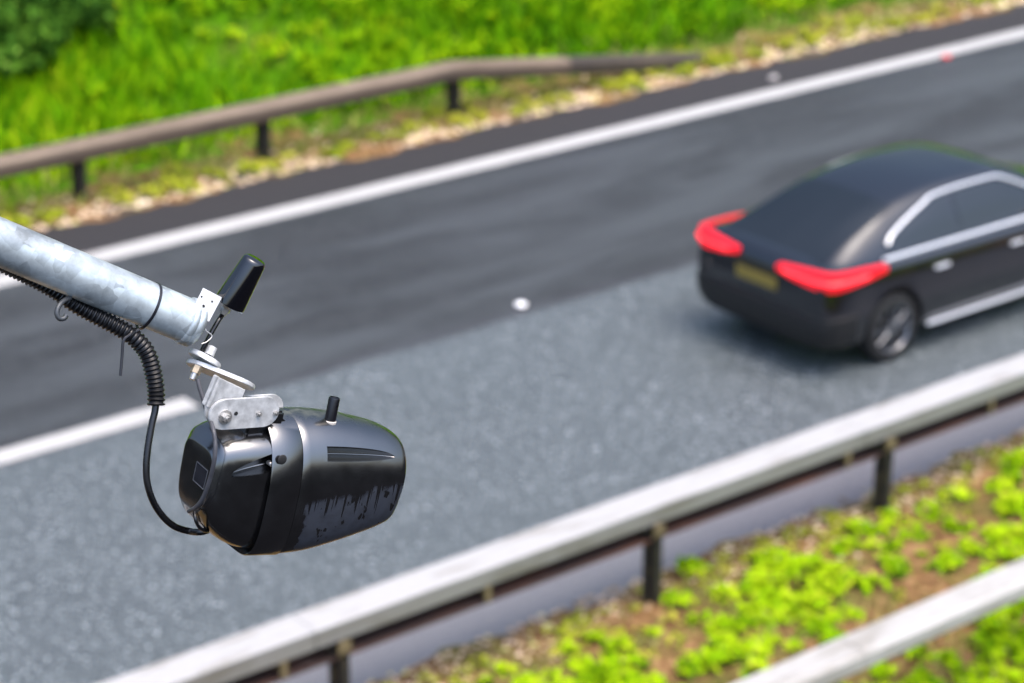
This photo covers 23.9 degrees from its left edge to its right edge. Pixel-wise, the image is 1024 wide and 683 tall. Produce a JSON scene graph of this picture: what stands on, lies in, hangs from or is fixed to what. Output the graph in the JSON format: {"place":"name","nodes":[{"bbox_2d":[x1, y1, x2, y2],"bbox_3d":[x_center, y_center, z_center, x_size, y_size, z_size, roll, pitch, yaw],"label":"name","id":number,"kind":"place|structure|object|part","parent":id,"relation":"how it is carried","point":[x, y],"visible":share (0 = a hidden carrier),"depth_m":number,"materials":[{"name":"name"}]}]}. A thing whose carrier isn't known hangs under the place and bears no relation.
{"place":"outdoors","nodes":[
{"label":"outdoors","id":0,"kind":"place"},
{"bbox_2d":[0,0,919,205],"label":"grass bank","id":1,"kind":"structure","parent":0,"point":[245,19],"depth_m":29.87,"materials":[{"name":"green plant"}]},
{"bbox_2d":[0,0,74,79],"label":"shrub","id":2,"kind":"object","parent":1,"relation":"on","point":[31,29],"visible":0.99,"depth_m":27.98,"materials":[{"name":"green plant"}]},
{"bbox_2d":[40,0,120,32],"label":"shrub","id":3,"kind":"object","parent":1,"relation":"on","point":[78,13],"visible":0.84,"depth_m":29.00,"materials":[{"name":"green plant"}]},
{"bbox_2d":[0,0,829,184],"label":"bank weeds","id":4,"kind":"object","parent":1,"relation":"on","point":[313,66],"visible":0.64,"depth_m":30.39,"materials":[{"name":"green plant"}]},
{"bbox_2d":[0,0,1022,228],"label":"verge","id":5,"kind":"structure","parent":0,"point":[381,148],"depth_m":28.54,"materials":[{"name":"soil"}]},
{"bbox_2d":[0,52,706,200],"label":"crash barrier","id":6,"kind":"object","parent":5,"relation":"on","point":[76,154],"visible":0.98,"depth_m":27.34,"materials":[{"name":"metal"}]},
{"bbox_2d":[0,0,969,217],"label":"verge straw","id":7,"kind":"object","parent":5,"relation":"on","point":[431,104],"visible":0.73,"depth_m":28.78,"materials":[{"name":"beige plant"}]},
{"bbox_2d":[0,0,1001,226],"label":"gravel weeds","id":8,"kind":"object","parent":5,"relation":"on","point":[458,118],"visible":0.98,"depth_m":29.08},
{"bbox_2d":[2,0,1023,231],"bbox_3d":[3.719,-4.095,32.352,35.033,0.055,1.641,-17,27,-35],"label":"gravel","id":9,"kind":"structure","parent":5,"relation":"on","point":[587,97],"depth_m":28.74,"materials":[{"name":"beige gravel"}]},
{"bbox_2d":[0,3,1023,682],"bbox_3d":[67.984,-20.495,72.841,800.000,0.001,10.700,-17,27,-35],"label":"road","id":10,"kind":"structure","parent":0,"point":[618,357],"depth_m":21.94,"materials":[{"name":"grey asphalt"}]},
{"bbox_2d":[0,397,198,463],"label":"lane marking","id":11,"kind":"object","parent":10,"relation":"on","point":[57,440],"visible":0.91,"depth_m":20.43,"materials":[{"name":"paint"}]},
{"bbox_2d":[0,28,1023,286],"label":"edge line","id":12,"kind":"object","parent":10,"relation":"on","point":[140,246],"visible":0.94,"depth_m":27.56,"materials":[{"name":"paint"}]},
{"bbox_2d":[512,301,529,308],"bbox_3d":[0.084,-0.358,23.140,0.170,0.042,0.170,-17,27,-35],"label":"road stud","id":13,"kind":"object","parent":10,"relation":"on","point":[520,305],"visible":1,"depth_m":23.10,"materials":[{"name":"white plastic"}]},
{"bbox_2d":[768,75,777,79],"bbox_3d":[3.290,-3.323,30.455,0.101,0.057,0.133,17,28,36],"label":"stone","id":14,"kind":"object","parent":10,"relation":"on","point":[774,77],"visible":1,"depth_m":30.42,"materials":[{"name":"white stone"}]},
{"bbox_2d":[696,142,1023,361],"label":"passing car","id":15,"kind":"object","parent":10,"relation":"on","point":[882,254],"visible":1,"depth_m":21.93,"materials":[{"name":"black paint"}]},
{"bbox_3d":[2.714,-1.134,21.950,0.931,0.353,1.270,-17,27,-35],"label":"rear window","id":16,"kind":"part","parent":15,"relation":"part of","materials":[{"name":"black glass"}]},
{"bbox_3d":[3.664,-1.077,21.836,0.840,0.315,0.156,-17,27,-35],"label":"side window","id":17,"kind":"part","parent":15,"relation":"part of","materials":[{"name":"black glass"}]},
{"bbox_3d":[4.505,-1.332,22.456,1.151,0.325,0.159,-17,27,-35],"label":"side window","id":18,"kind":"part","parent":15,"relation":"part of","materials":[{"name":"black glass"}]},
{"bbox_2d":[940,54,952,59],"bbox_3d":[5.635,-3.699,31.374,0.170,0.042,0.170,-17,27,-35],"label":"road stud","id":19,"kind":"object","parent":10,"relation":"on","point":[946,57],"visible":1,"depth_m":31.33,"materials":[{"name":"red"}]},
{"bbox_2d":[372,433,1023,682],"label":"central verge","id":20,"kind":"structure","parent":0,"point":[869,563],"depth_m":17.55,"materials":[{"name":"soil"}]},
{"bbox_2d":[102,353,1023,682],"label":"crash barrier","id":21,"kind":"object","parent":20,"relation":"on","point":[334,633],"visible":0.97,"depth_m":17.08,"materials":[{"name":"metal"}]},
{"bbox_2d":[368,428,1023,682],"bbox_3d":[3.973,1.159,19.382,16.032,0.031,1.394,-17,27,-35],"label":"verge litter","id":22,"kind":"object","parent":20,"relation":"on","point":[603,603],"visible":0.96,"depth_m":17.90,"materials":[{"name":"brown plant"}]},
{"bbox_2d":[386,438,1023,682],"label":"verge moss","id":23,"kind":"object","parent":20,"relation":"on","point":[564,629],"visible":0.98,"depth_m":18.06,"materials":[{"name":"green plant"}]},
{"bbox_2d":[475,447,1023,682],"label":"verge weeds","id":24,"kind":"object","parent":20,"relation":"on","point":[990,628],"visible":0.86,"depth_m":17.35,"materials":[{"name":"green plant"}]},
{"bbox_2d":[735,558,1023,682],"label":"crash barrier","id":25,"kind":"object","parent":20,"relation":"on","point":[847,655],"visible":1,"depth_m":15.66,"materials":[{"name":"metal"}]},
{"label":"ground","id":26,"kind":"structure","parent":0,"visible":0},
{"bbox_2d":[0,217,220,368],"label":"support arm","id":27,"kind":"object","parent":26,"relation":"on","point":[70,272],"visible":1,"depth_m":3.83},
{"bbox_2d":[0,268,164,405],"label":"corrugated conduit","id":28,"kind":"object","parent":27,"relation":"attached to","point":[140,344],"visible":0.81,"depth_m":3.87,"materials":[{"name":"plastic"}]},
{"bbox_2d":[119,282,162,375],"bbox_3d":[-0.591,-0.023,3.896,0.057,0.126,0.125,3,22,8],"label":"cable tie","id":29,"kind":"object","parent":27,"relation":"attached to","point":[145,325],"visible":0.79,"depth_m":3.88,"materials":[{"name":"black plastic"}]},
{"bbox_2d":[201,329,212,343],"bbox_3d":[-0.497,-0.009,3.931,0.022,0.023,0.009,-17,27,-35],"label":"wire clip","id":30,"kind":"object","parent":27,"relation":"attached to","point":[209,339],"visible":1,"depth_m":3.93,"materials":[{"name":"metal"}]},
{"bbox_2d":[195,254,264,320],"bbox_3d":[-0.472,-0.085,3.960,0.136,0.116,0.066,-10,24,-23],"label":"stub antenna","id":31,"kind":"object","parent":27,"relation":"attached to","point":[236,291],"visible":1,"depth_m":3.94,"materials":[{"name":"black plastic"}]},
{"bbox_2d":[196,314,223,360],"bbox_3d":[-0.496,0.003,3.962,0.068,0.091,0.020,-17,27,-35],"label":"antenna cable","id":32,"kind":"object","parent":31,"relation":"attached to","point":[213,329],"visible":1,"depth_m":3.95,"materials":[{"name":"black rubber"}]},
{"bbox_2d":[186,345,282,429],"bbox_3d":[-0.453,0.091,3.934,0.156,0.146,0.168,-2,22,-5],"label":"swivel bracket","id":33,"kind":"object","parent":27,"relation":"attached to","point":[226,403],"visible":0.96,"depth_m":3.89,"materials":[{"name":"metal"}]},
{"bbox_2d":[187,379,217,512],"bbox_3d":[-0.506,0.179,3.902,0.051,0.188,0.178,-4,23,-11],"label":"thin cable","id":34,"kind":"object","parent":33,"relation":"hanging from","point":[212,468],"visible":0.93,"depth_m":3.84,"materials":[{"name":"black rubber"}]},
{"bbox_2d":[178,396,405,555],"bbox_3d":[-0.367,0.213,4.038,0.371,0.275,0.176,2,17,-37],"label":"roadside camera","id":35,"kind":"object","parent":33,"relation":"attached to","point":[291,479],"visible":0.93,"depth_m":3.96,"materials":[{"name":"black plastic"}]},
{"bbox_2d":[143,406,208,535],"bbox_3d":[-0.543,0.215,3.922,0.102,0.231,0.065,3,22,8],"label":"power cable","id":36,"kind":"object","parent":35,"relation":"attached to","point":[164,517],"visible":0.93,"depth_m":3.91,"materials":[{"name":"black rubber"}]},
{"bbox_2d":[193,510,208,532],"bbox_3d":[-0.502,0.292,3.937,0.018,0.062,0.066,9,24,21],"label":"loop cable","id":37,"kind":"object","parent":35,"relation":"hanging from","point":[199,527],"visible":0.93,"depth_m":3.91,"materials":[{"name":"black rubber"}]}
]}

